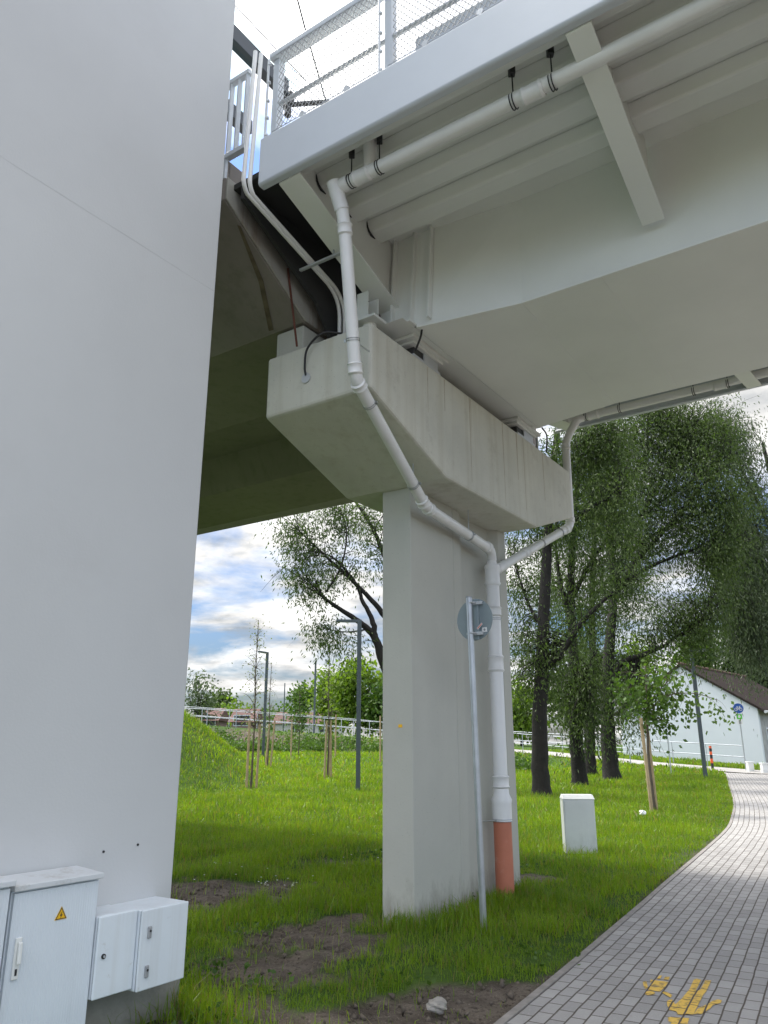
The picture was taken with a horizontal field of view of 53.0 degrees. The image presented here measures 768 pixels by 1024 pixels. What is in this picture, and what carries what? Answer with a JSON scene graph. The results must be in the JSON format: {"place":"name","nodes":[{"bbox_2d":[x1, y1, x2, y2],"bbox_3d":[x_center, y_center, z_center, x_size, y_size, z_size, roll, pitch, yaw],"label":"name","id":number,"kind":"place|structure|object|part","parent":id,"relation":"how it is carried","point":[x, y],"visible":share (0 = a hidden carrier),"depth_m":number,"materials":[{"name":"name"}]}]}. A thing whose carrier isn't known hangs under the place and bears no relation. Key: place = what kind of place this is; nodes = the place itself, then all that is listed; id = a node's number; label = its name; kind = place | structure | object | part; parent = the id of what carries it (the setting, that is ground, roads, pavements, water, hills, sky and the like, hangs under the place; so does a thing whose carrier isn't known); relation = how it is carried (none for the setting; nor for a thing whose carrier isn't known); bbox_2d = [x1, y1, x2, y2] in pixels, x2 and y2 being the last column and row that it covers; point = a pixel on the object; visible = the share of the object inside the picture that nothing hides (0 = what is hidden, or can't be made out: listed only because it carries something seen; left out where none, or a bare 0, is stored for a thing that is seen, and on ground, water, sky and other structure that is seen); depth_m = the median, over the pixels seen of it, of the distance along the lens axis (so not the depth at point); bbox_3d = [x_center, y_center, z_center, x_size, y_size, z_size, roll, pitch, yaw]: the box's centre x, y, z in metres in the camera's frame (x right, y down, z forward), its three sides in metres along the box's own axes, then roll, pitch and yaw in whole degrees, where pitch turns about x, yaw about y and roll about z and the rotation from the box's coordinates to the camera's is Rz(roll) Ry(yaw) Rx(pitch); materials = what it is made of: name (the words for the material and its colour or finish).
{"place":"outdoors","nodes":[
{"label":"outdoors","id":0,"kind":"place"},
{"bbox_2d":[146,714,759,1023],"bbox_3d":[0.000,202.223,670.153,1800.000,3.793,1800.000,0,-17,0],"label":"ground","id":1,"kind":"structure","parent":0,"point":[526,988],"depth_m":6.24,"materials":[{"name":"green plant"}]},
{"bbox_2d":[0,876,15,965],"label":"electrical cabinet","id":2,"kind":"object","parent":1,"relation":"on","point":[6,883],"visible":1,"depth_m":3.81,"materials":[{"name":"grey metal"}]},
{"bbox_3d":[-2.030,2.239,3.507,0.019,0.880,0.550,-11,-20,33],"label":"door","id":3,"kind":"part","parent":2,"relation":"part of","materials":[{"name":"grey metal"}]},
{"bbox_2d":[0,865,103,1023],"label":"electrical cabinet","id":4,"kind":"object","parent":1,"relation":"on","point":[45,966],"visible":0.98,"depth_m":4.00,"materials":[{"name":"grey metal"}]},
{"bbox_3d":[-1.723,2.396,3.967,0.051,0.845,0.498,-11,-20,33],"label":"door","id":5,"kind":"part","parent":4,"relation":"part of","materials":[{"name":"grey metal"}]},
{"bbox_2d":[0,0,235,1023],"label":"lift tower","id":6,"kind":"structure","parent":1,"relation":"on","point":[113,120],"depth_m":5.08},
{"bbox_2d":[87,904,137,1000],"bbox_3d":[-1.595,2.474,4.344,0.282,0.405,0.259,-11,-20,33],"label":"junction box","id":7,"kind":"object","parent":6,"relation":"attached to","point":[112,960],"visible":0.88,"depth_m":4.27,"materials":[{"name":"metal"}]},
{"bbox_2d":[91,909,137,1000],"bbox_3d":[-1.490,2.453,4.276,0.029,0.405,0.259,-11,-20,33],"label":"door","id":8,"kind":"structure","parent":7,"relation":"in","point":[116,933],"depth_m":4.27,"materials":[{"name":"metal"}]},
{"bbox_2d":[112,896,187,992],"bbox_3d":[-1.406,2.553,4.574,0.322,0.415,0.347,-11,-20,33],"label":"junction box","id":9,"kind":"object","parent":6,"relation":"attached to","point":[160,944],"visible":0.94,"depth_m":4.49,"materials":[{"name":"grey metal"}]},
{"bbox_2d":[135,901,187,992],"bbox_3d":[-1.286,2.530,4.496,0.034,0.415,0.347,-11,-20,33],"label":"door","id":10,"kind":"structure","parent":9,"relation":"in","point":[163,929],"depth_m":4.48,"materials":[{"name":"grey metal"}]},
{"bbox_2d":[235,5,306,80],"bbox_3d":[-2.152,-6.762,9.884,0.016,0.015,3.600,-11,-20,33],"label":"overhead wire","id":11,"kind":"object","parent":6,"relation":"attached to","point":[262,34],"visible":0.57,"depth_m":10.51,"materials":[{"name":"metal"}]},
{"bbox_2d":[191,692,228,714],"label":"background tree","id":12,"kind":"object","parent":1,"relation":"on","point":[216,704],"visible":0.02,"depth_m":121.01,"materials":[{"name":"green plant"}]},
{"bbox_2d":[184,667,240,724],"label":"background tree","id":13,"kind":"object","parent":1,"relation":"on","point":[199,703],"visible":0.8,"depth_m":62.07,"materials":[{"name":"green plant"}]},
{"bbox_2d":[198,708,228,726],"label":"distant house","id":14,"kind":"structure","parent":1,"relation":"on","point":[221,722],"depth_m":93.68,"materials":[{"name":"white glass"}]},
{"bbox_2d":[210,686,243,710],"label":"background tree","id":15,"kind":"object","parent":1,"relation":"on","point":[226,701],"visible":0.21,"depth_m":126.27,"materials":[{"name":"green plant"}]},
{"bbox_2d":[218,696,253,726],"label":"background tree","id":16,"kind":"object","parent":1,"relation":"on","point":[232,709],"visible":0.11,"depth_m":106.09,"materials":[{"name":"green plant"}]},
{"bbox_2d":[228,709,262,728],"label":"distant house","id":17,"kind":"structure","parent":1,"relation":"on","point":[241,715],"depth_m":87.29,"materials":[{"name":"brown tile"}]},
{"bbox_2d":[233,715,241,725],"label":"window","id":18,"kind":"structure","parent":17,"relation":"in","point":[238,716],"depth_m":86.84,"materials":[{"name":"black glass"}]},
{"bbox_2d":[241,715,249,725],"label":"window","id":19,"kind":"structure","parent":17,"relation":"in","point":[243,716],"depth_m":86.90,"materials":[{"name":"black glass"}]},
{"bbox_2d":[245,720,250,788],"bbox_3d":[-4.044,7.347,22.852,0.074,2.250,0.076,0,-17,0],"label":"stake","id":20,"kind":"object","parent":1,"relation":"on","point":[248,749],"visible":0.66,"depth_m":22.87,"materials":[{"name":"brown wood"}]},
{"bbox_2d":[227,614,274,787],"bbox_3d":[-3.991,5.774,23.422,1.263,5.392,1.465,9,-19,-27],"label":"sapling","id":21,"kind":"object","parent":1,"relation":"on","point":[255,698],"visible":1,"depth_m":23.58,"materials":[{"name":"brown plant"}]},
{"bbox_2d":[255,724,260,787],"bbox_3d":[-3.805,7.515,23.219,0.104,2.151,0.076,0,-17,0],"label":"stake","id":22,"kind":"object","parent":1,"relation":"on","point":[258,753],"visible":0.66,"depth_m":23.23,"materials":[{"name":"brown wood"}]},
{"bbox_2d":[257,651,268,755],"bbox_3d":[-5.964,9.450,37.381,0.169,5.300,0.806,-9,-19,26],"label":"street lamp","id":23,"kind":"object","parent":1,"relation":"on","point":[265,704],"visible":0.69,"depth_m":37.68,"materials":[{"name":"grey metal"}]},
{"bbox_2d":[265,724,269,765],"bbox_3d":[-4.788,9.740,31.530,0.174,2.054,0.076,0,-17,0],"label":"stake","id":24,"kind":"object","parent":1,"relation":"on","point":[267,744],"visible":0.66,"depth_m":31.56,"materials":[{"name":"brown wood"}]},
{"bbox_2d":[256,702,285,729],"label":"background tree","id":25,"kind":"object","parent":1,"relation":"on","point":[271,718],"visible":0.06,"depth_m":116.17,"materials":[{"name":"green plant"}]},
{"bbox_2d":[260,657,282,764],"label":"sapling","id":26,"kind":"object","parent":1,"relation":"on","point":[269,720],"visible":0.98,"depth_m":32.27,"materials":[{"name":"green plant"}]},
{"bbox_2d":[270,720,275,765],"bbox_3d":[-4.581,9.682,31.548,0.194,2.204,0.076,0,-17,0],"label":"stake","id":27,"kind":"object","parent":1,"relation":"on","point":[272,743],"visible":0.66,"depth_m":31.59,"materials":[{"name":"brown wood"}]},
{"bbox_2d":[283,683,284,730],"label":"mast","id":28,"kind":"object","parent":1,"relation":"on","point":[284,706],"visible":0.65,"depth_m":72.76,"materials":[{"name":"grey metal"}]},
{"bbox_2d":[290,723,292,756],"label":"stake","id":29,"kind":"object","parent":1,"relation":"on","point":[291,740],"visible":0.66,"depth_m":36.85,"materials":[{"name":"brown wood"}]},
{"bbox_2d":[279,678,316,732],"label":"background tree","id":30,"kind":"object","parent":1,"relation":"on","point":[292,700],"visible":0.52,"depth_m":77.14,"materials":[{"name":"green plant"}]},
{"bbox_2d":[282,681,315,754],"bbox_3d":[-4.292,10.571,39.103,1.743,3.879,1.912,0,-17,0],"label":"sapling","id":31,"kind":"object","parent":1,"relation":"on","point":[299,714],"visible":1,"depth_m":39.16,"materials":[{"name":"green plant"}]},
{"bbox_2d":[272,712,343,734],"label":"distant house","id":32,"kind":"structure","parent":1,"relation":"on","point":[278,726],"depth_m":101.17,"materials":[{"name":"brown tile"}]},
{"bbox_2d":[313,662,316,733],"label":"street lamp","id":33,"kind":"object","parent":1,"relation":"on","point":[314,697],"visible":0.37,"depth_m":54.95,"materials":[{"name":"grey metal"}]},
{"bbox_2d":[255,502,382,686],"bbox_3d":[-1.640,3.746,24.916,5.580,10.222,3.648,9,-19,-28],"label":"willow tree","id":34,"kind":"object","parent":1,"relation":"on","point":[298,533],"visible":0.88,"depth_m":25.20,"materials":[{"name":"green plant"}]},
{"bbox_2d":[323,720,327,777],"bbox_3d":[-2.076,8.580,27.285,0.134,2.302,0.076,0,-17,0],"label":"stake","id":35,"kind":"object","parent":1,"relation":"on","point":[326,730],"visible":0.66,"depth_m":27.31,"materials":[{"name":"brown wood"}]},
{"bbox_2d":[296,662,355,734],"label":"background tree","id":36,"kind":"object","parent":1,"relation":"on","point":[319,708],"visible":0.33,"depth_m":71.30,"materials":[{"name":"green plant"}]},
{"bbox_2d":[316,648,341,776],"bbox_3d":[-1.970,7.308,27.928,1.101,4.899,1.250,0,-17,0],"label":"sapling","id":37,"kind":"object","parent":1,"relation":"on","point":[328,695],"visible":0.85,"depth_m":27.95,"materials":[{"name":"green plant"}]},
{"bbox_2d":[328,740,329,775],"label":"stake","id":38,"kind":"object","parent":1,"relation":"on","point":[329,757],"visible":0.28,"depth_m":27.98,"materials":[{"name":"brown wood"}]},
{"bbox_2d":[330,720,331,777],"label":"stake","id":39,"kind":"object","parent":1,"relation":"on","point":[331,748],"visible":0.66,"depth_m":27.50,"materials":[{"name":"brown wood"}]},
{"bbox_2d":[334,714,336,757],"bbox_3d":[-2.324,10.899,36.926,0.074,2.300,0.076,0,-17,0],"label":"stake","id":40,"kind":"object","parent":1,"relation":"on","point":[335,732],"visible":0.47,"depth_m":37.01,"materials":[{"name":"brown wood"}]},
{"bbox_2d":[336,619,361,790],"bbox_3d":[-1.082,5.870,23.059,0.790,5.300,0.139,1,-17,-5],"label":"street lamp","id":41,"kind":"object","parent":1,"relation":"on","point":[358,708],"visible":0.79,"depth_m":23.09,"materials":[{"name":"grey metal"}]},
{"bbox_2d":[319,652,382,737],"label":"background tree","id":42,"kind":"object","parent":1,"relation":"on","point":[346,700],"visible":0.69,"depth_m":65.36,"materials":[{"name":"green plant"}]},
{"bbox_2d":[172,883,544,1023],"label":"soil clods","id":43,"kind":"object","parent":1,"relation":"on","point":[509,995],"visible":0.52,"depth_m":5.65,"materials":[{"name":"brown soil"}]},
{"bbox_2d":[351,675,382,736],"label":"background tree","id":44,"kind":"object","parent":1,"relation":"on","point":[376,707],"visible":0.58,"depth_m":63.36,"materials":[{"name":"green plant"}]},
{"bbox_2d":[208,723,531,770],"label":"shrub cover","id":45,"kind":"object","parent":1,"relation":"on","point":[319,745],"visible":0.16,"depth_m":45.09,"materials":[{"name":"green plant"}]},
{"bbox_2d":[169,848,580,1023],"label":"weeds","id":46,"kind":"object","parent":1,"relation":"on","point":[246,966],"visible":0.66,"depth_m":5.45,"materials":[{"name":"green plant"}]},
{"bbox_2d":[379,716,380,760],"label":"stake","id":47,"kind":"object","parent":1,"relation":"on","point":[379,738],"visible":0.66,"depth_m":34.51,"materials":[{"name":"brown wood"}]},
{"bbox_2d":[184,706,630,762],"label":"path railing","id":48,"kind":"object","parent":1,"relation":"on","point":[353,727],"visible":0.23,"depth_m":50.73,"materials":[{"name":"metal"}]},
{"bbox_2d":[266,324,571,926],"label":"bridge pier","id":49,"kind":"structure","parent":1,"relation":"on","point":[462,452],"depth_m":8.04,"materials":[{"name":"concrete"}]},
{"bbox_2d":[301,373,310,382],"bbox_3d":[-0.764,-1.312,7.538,0.110,0.110,0.012,-11,-20,33],"label":"earth plate","id":50,"kind":"object","parent":49,"relation":"attached to","point":[305,379],"visible":1,"depth_m":7.53,"materials":[{"name":"metal"}]},
{"bbox_2d":[304,331,341,375],"bbox_3d":[-0.610,-1.558,7.497,0.406,0.402,0.101,-7,-18,22],"label":"earth cable","id":51,"kind":"object","parent":49,"relation":"attached to","point":[315,338],"visible":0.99,"depth_m":7.53,"materials":[{"name":"black rubber"}]},
{"bbox_2d":[197,161,535,534],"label":"concrete bridge","id":52,"kind":"structure","parent":49,"relation":"on","point":[258,466],"depth_m":8.48,"materials":[{"name":"grey concrete"}]},
{"bbox_2d":[223,68,251,178],"bbox_3d":[-1.500,-3.745,7.317,0.340,1.159,0.310,-11,-20,33],"label":"slat guard","id":53,"kind":"object","parent":52,"relation":"on","point":[235,81],"visible":0.45,"depth_m":7.41,"materials":[{"name":"white metal"}]},
{"bbox_2d":[227,7,297,133],"bbox_3d":[-2.012,-4.673,9.470,0.140,4.178,2.700,-11,-20,33],"label":"glass screen","id":54,"kind":"object","parent":52,"relation":"on","point":[248,38],"visible":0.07,"depth_m":10.17,"materials":[{"name":"glass"}]},
{"bbox_2d":[283,91,328,117],"bbox_3d":[-1.112,-5.695,10.788,0.694,0.380,0.184,0,-17,0],"label":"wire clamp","id":55,"kind":"object","parent":54,"relation":"attached to","point":[297,103],"visible":0.33,"depth_m":10.82,"materials":[{"name":"silver metal"}]},
{"bbox_2d":[297,0,325,98],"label":"overhead wire","id":56,"kind":"object","parent":55,"relation":"attached to","point":[310,47],"visible":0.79,"depth_m":9.62,"materials":[{"name":"metal"}]},
{"bbox_2d":[287,268,297,346],"bbox_3d":[-0.920,-2.056,7.728,0.022,0.801,0.201,-11,-20,33],"label":"earthing cable","id":57,"kind":"object","parent":52,"relation":"attached to","point":[292,308],"visible":1,"depth_m":7.72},
{"bbox_2d":[394,333,448,374],"bbox_3d":[0.304,-1.599,8.198,0.480,0.200,0.720,-11,-20,33],"label":"bridge bearing","id":58,"kind":"object","parent":49,"relation":"on","point":[429,356],"visible":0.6,"depth_m":8.03,"materials":[{"name":"concrete"}]},
{"bbox_2d":[258,0,767,432],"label":"steel bridge","id":59,"kind":"structure","parent":58,"relation":"on","point":[595,239],"depth_m":6.96,"materials":[{"name":"white metal"}]},
{"bbox_2d":[299,249,339,271],"bbox_3d":[-0.578,-2.485,7.501,0.620,0.086,0.030,-11,-20,33],"label":"conduit bracket","id":60,"kind":"object","parent":59,"relation":"attached to","point":[320,261],"visible":0.88,"depth_m":7.50,"materials":[{"name":"metal"}]},
{"bbox_2d":[241,50,345,334],"bbox_3d":[-0.836,-2.989,7.624,0.139,2.451,1.663,-9,-19,28],"label":"conduit pair","id":61,"kind":"object","parent":60,"relation":"attached to","point":[265,211],"visible":0.84,"depth_m":7.19,"materials":[{"name":"plastic"}]},
{"bbox_2d":[264,0,502,136],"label":"railing","id":62,"kind":"object","parent":59,"relation":"on","point":[317,33],"visible":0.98,"depth_m":6.91,"materials":[{"name":"white metal"}]},
{"bbox_2d":[415,329,422,350],"bbox_3d":[0.356,-1.729,7.743,0.037,0.180,0.168,7,-18,-23],"label":"earth cable","id":63,"kind":"object","parent":59,"relation":"hanging from","point":[419,340],"visible":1,"depth_m":7.75,"materials":[{"name":"black rubber"}]},
{"bbox_2d":[415,0,503,50],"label":"cable tray","id":64,"kind":"object","parent":59,"relation":"on","point":[456,21],"visible":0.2,"depth_m":6.38,"materials":[{"name":"white metal"}]},
{"bbox_2d":[541,427,547,451],"bbox_3d":[2.166,-0.965,10.320,0.055,0.208,0.428,-5,-18,17],"label":"earth cable","id":65,"kind":"object","parent":59,"relation":"attached to","point":[546,438],"visible":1,"depth_m":10.39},
{"bbox_2d":[497,368,767,573],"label":"drainpipe","id":66,"kind":"object","parent":59,"relation":"attached to","point":[561,531],"visible":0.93,"depth_m":10.97,"materials":[{"name":"plastic"}]},
{"bbox_2d":[500,416,540,445],"bbox_3d":[1.710,-1.001,10.178,0.480,0.200,0.720,-11,-20,33],"label":"bridge bearing","id":67,"kind":"object","parent":49,"relation":"on","point":[522,428],"visible":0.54,"depth_m":9.98,"materials":[{"name":"concrete"}]},
{"bbox_2d":[327,0,734,897],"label":"drainpipe","id":68,"kind":"object","parent":49,"relation":"attached to","point":[373,168],"visible":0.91,"depth_m":6.80,"materials":[{"name":"plastic"}]},
{"bbox_2d":[107,708,764,1023],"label":"grass","id":69,"kind":"structure","parent":1,"relation":"on","point":[630,791],"depth_m":10.75,"materials":[{"name":"green plant"}]},
{"bbox_2d":[426,996,446,1014],"bbox_3d":[0.330,3.097,4.831,0.134,0.096,0.103,0,-17,0],"label":"stone","id":70,"kind":"object","parent":1,"relation":"on","point":[438,1003],"visible":1,"depth_m":4.80,"materials":[{"name":"grey stone"}]},
{"bbox_2d":[184,708,742,765],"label":"path railing","id":71,"kind":"object","parent":1,"relation":"on","point":[641,749],"visible":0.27,"depth_m":48.08,"materials":[{"name":"metal"}]},
{"bbox_2d":[457,596,492,933],"bbox_3d":[0.861,2.428,7.181,0.416,3.302,0.130,-14,-22,38],"label":"road sign","id":72,"kind":"object","parent":1,"relation":"on","point":[474,619],"visible":0.99,"depth_m":7.34,"materials":[{"name":"metal"}]},
{"bbox_2d":[511,675,560,745],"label":"background tree","id":73,"kind":"object","parent":1,"relation":"on","point":[527,723],"visible":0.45,"depth_m":59.10,"materials":[{"name":"green plant"}]},
{"bbox_2d":[533,626,620,733],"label":"background tree","id":74,"kind":"object","parent":1,"relation":"on","point":[552,722],"visible":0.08,"depth_m":63.91,"materials":[{"name":"green plant"}]},
{"bbox_2d":[560,794,597,853],"bbox_3d":[2.959,4.803,11.695,0.486,0.965,0.292,-1,-17,4],"label":"service cabinet","id":75,"kind":"object","parent":1,"relation":"on","point":[578,822],"visible":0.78,"depth_m":11.59,"materials":[{"name":"grey metal"}]},
{"bbox_3d":[2.950,4.738,11.568,0.430,0.735,0.011,-1,-17,4],"label":"door","id":76,"kind":"part","parent":75,"relation":"part of","materials":[{"name":"grey metal"}]},
{"bbox_2d":[511,459,662,786],"bbox_3d":[7.112,3.298,27.115,5.812,13.863,5.158,0,-17,0],"label":"willow tree","id":77,"kind":"object","parent":1,"relation":"on","point":[576,715],"visible":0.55,"depth_m":25.96,"materials":[{"name":"green plant"}]},
{"bbox_2d":[504,417,681,796],"bbox_3d":[5.575,2.143,22.959,6.178,12.340,4.087,-10,-19,29],"label":"willow tree","id":78,"kind":"object","parent":1,"relation":"on","point":[596,444],"visible":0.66,"depth_m":22.52,"materials":[{"name":"green plant"}]},
{"bbox_2d":[510,488,678,776],"bbox_3d":[9.463,4.329,34.392,7.297,14.620,6.025,5,-18,-18],"label":"willow tree","id":79,"kind":"object","parent":1,"relation":"on","point":[592,764],"visible":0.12,"depth_m":33.59,"materials":[{"name":"green plant"}]},
{"bbox_2d":[493,772,735,1023],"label":"path edging","id":80,"kind":"object","parent":1,"relation":"on","point":[528,999],"visible":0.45,"depth_m":6.38,"materials":[{"name":"grey concrete"}]},
{"bbox_2d":[639,718,652,811],"bbox_3d":[5.931,5.855,17.348,0.134,2.352,0.076,0,-17,0],"label":"stake","id":81,"kind":"object","parent":1,"relation":"on","point":[646,764],"visible":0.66,"depth_m":17.37,"materials":[{"name":"brown wood"}]},
{"bbox_2d":[614,631,683,703],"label":"background tree","id":82,"kind":"object","parent":1,"relation":"on","point":[656,666],"visible":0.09,"depth_m":68.27,"materials":[{"name":"green plant"}]},
{"bbox_2d":[645,720,657,809],"bbox_3d":[6.144,5.936,17.637,0.124,2.352,0.076,0,-17,0],"label":"stake","id":83,"kind":"object","parent":1,"relation":"on","point":[652,770],"visible":0.53,"depth_m":17.60,"materials":[{"name":"brown wood"}]},
{"bbox_2d":[665,721,671,772],"bbox_3d":[12.729,10.627,34.397,0.060,2.670,0.062,0,-17,0],"label":"sign post","id":84,"kind":"object","parent":1,"relation":"on","point":[668,750],"visible":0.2,"depth_m":34.37,"materials":[{"name":"metal"}]},
{"bbox_2d":[574,392,767,779],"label":"willow tree","id":85,"kind":"object","parent":1,"relation":"on","point":[681,451],"visible":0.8,"depth_m":30.34,"materials":[{"name":"green plant"}]},
{"bbox_2d":[601,659,740,809],"bbox_3d":[6.588,5.174,17.552,2.887,3.567,1.397,-9,-19,27],"label":"sapling","id":86,"kind":"object","parent":1,"relation":"on","point":[663,698],"visible":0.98,"depth_m":17.77,"materials":[{"name":"green plant"}]},
{"bbox_2d":[614,662,767,763],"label":"house","id":87,"kind":"structure","parent":1,"relation":"on","point":[755,716],"depth_m":44.30,"materials":[{"name":"paint"}]},
{"bbox_2d":[660,614,726,670],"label":"background tree","id":88,"kind":"object","parent":1,"relation":"on","point":[698,663],"visible":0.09,"depth_m":72.84,"materials":[{"name":"green plant"}]},
{"bbox_2d":[689,649,707,776],"bbox_3d":[12.776,8.096,30.505,0.793,5.300,0.144,2,-17,-7],"label":"street lamp","id":89,"kind":"object","parent":1,"relation":"on","point":[701,742],"visible":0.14,"depth_m":30.31,"materials":[{"name":"grey metal"}]},
{"bbox_2d":[677,393,767,737],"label":"willow tree","id":90,"kind":"object","parent":1,"relation":"on","point":[757,633],"visible":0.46,"depth_m":35.11,"materials":[{"name":"green plant"}]},
{"bbox_2d":[703,513,767,688],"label":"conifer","id":91,"kind":"object","parent":1,"relation":"on","point":[733,669],"visible":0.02,"depth_m":64.36,"materials":[{"name":"green plant"}]},
{"bbox_2d":[733,703,746,770],"bbox_3d":[16.913,10.764,36.322,0.480,3.390,0.096,-7,-18,22],"label":"cycle sign","id":92,"kind":"object","parent":1,"relation":"on","point":[739,707],"visible":0.92,"depth_m":36.60,"materials":[{"name":"metal"}]},
{"bbox_2d":[759,763,767,772],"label":"bollard","id":93,"kind":"object","parent":1,"relation":"on","point":[763,767],"visible":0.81,"depth_m":34.83,"materials":[{"name":"white concrete"}]},
{"bbox_2d":[184,0,767,744],"label":"sky","id":94,"kind":"structure","parent":0,"point":[228,599],"materials":[{"name":"white"}]},
{"bbox_2d":[229,726,767,773],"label":"cycle path","id":95,"kind":"structure","parent":0,"point":[685,765],"depth_m":39.03,"materials":[{"name":"grey asphalt"}]},
{"bbox_2d":[709,746,713,767],"bbox_3d":[15.483,11.632,36.391,0.198,1.098,0.199,0,-17,0],"label":"marker post","id":96,"kind":"object","parent":95,"relation":"on","point":[711,756],"visible":0.86,"depth_m":36.36,"materials":[{"name":"plastic"}]},
{"bbox_2d":[745,762,754,773],"bbox_3d":[16.941,11.884,35.584,0.300,0.650,0.300,0,-17,0],"label":"bollard","id":97,"kind":"object","parent":95,"relation":"on","point":[749,766],"visible":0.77,"depth_m":35.51,"materials":[{"name":"white concrete"}]},
{"bbox_2d":[506,772,767,1023],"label":"paved path","id":98,"kind":"structure","parent":0,"point":[703,917],"depth_m":6.22,"materials":[{"name":"grey concrete"}]},
{"bbox_2d":[643,975,721,1023],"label":"path marking","id":99,"kind":"object","parent":98,"relation":"on","point":[689,1001],"visible":1,"depth_m":5.00,"materials":[{"name":"yellow paint"}]}
]}

